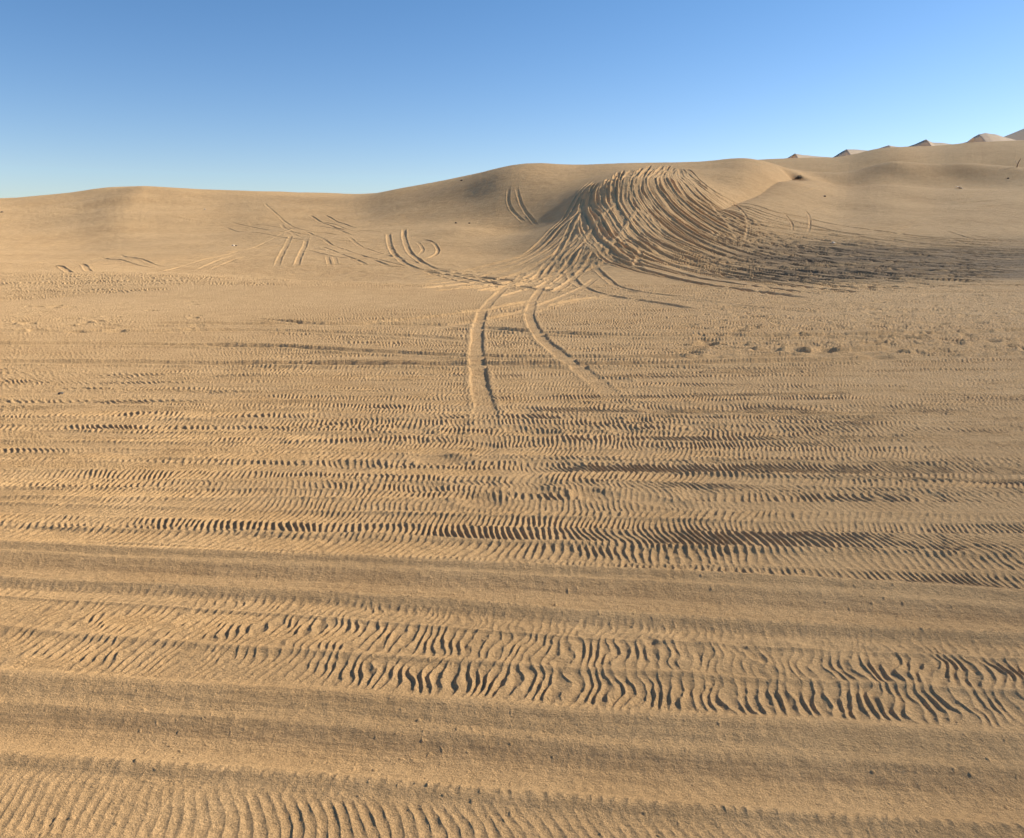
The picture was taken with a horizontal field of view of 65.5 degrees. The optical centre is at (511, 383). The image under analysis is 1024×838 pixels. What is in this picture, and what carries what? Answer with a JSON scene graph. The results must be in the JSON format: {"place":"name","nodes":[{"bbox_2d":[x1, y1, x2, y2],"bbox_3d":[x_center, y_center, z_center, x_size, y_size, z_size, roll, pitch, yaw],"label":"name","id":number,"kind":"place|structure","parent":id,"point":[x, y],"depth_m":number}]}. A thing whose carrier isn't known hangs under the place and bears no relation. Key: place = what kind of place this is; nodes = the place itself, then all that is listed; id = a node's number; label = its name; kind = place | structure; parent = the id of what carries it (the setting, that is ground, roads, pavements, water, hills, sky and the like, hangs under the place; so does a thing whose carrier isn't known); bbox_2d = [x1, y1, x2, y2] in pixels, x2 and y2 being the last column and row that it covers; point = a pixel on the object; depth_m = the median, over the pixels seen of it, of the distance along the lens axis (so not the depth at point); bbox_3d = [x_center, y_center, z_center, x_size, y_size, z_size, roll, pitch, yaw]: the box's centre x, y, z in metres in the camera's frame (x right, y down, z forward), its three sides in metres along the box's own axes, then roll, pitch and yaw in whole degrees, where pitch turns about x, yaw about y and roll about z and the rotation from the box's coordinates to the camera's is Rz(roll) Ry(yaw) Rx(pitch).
{"place":"outdoors","nodes":[
{"label":"outdoors","id":0,"kind":"place"},
{"bbox_2d":[0,140,1023,837],"bbox_3d":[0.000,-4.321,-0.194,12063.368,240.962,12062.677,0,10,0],"label":"desert sand","id":1,"kind":"structure","parent":0,"point":[614,500],"depth_m":5.19},
{"bbox_2d":[0,0,1023,197],"label":"sky","id":2,"kind":"structure","parent":0,"point":[312,96]},
{"bbox_2d":[788,133,1013,157],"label":"dunes","id":3,"kind":"structure","parent":0,"point":[985,137],"depth_m":164.50},
{"bbox_2d":[1004,129,1023,139],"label":"dune","id":4,"kind":"structure","parent":0,"point":[1018,135],"depth_m":195.60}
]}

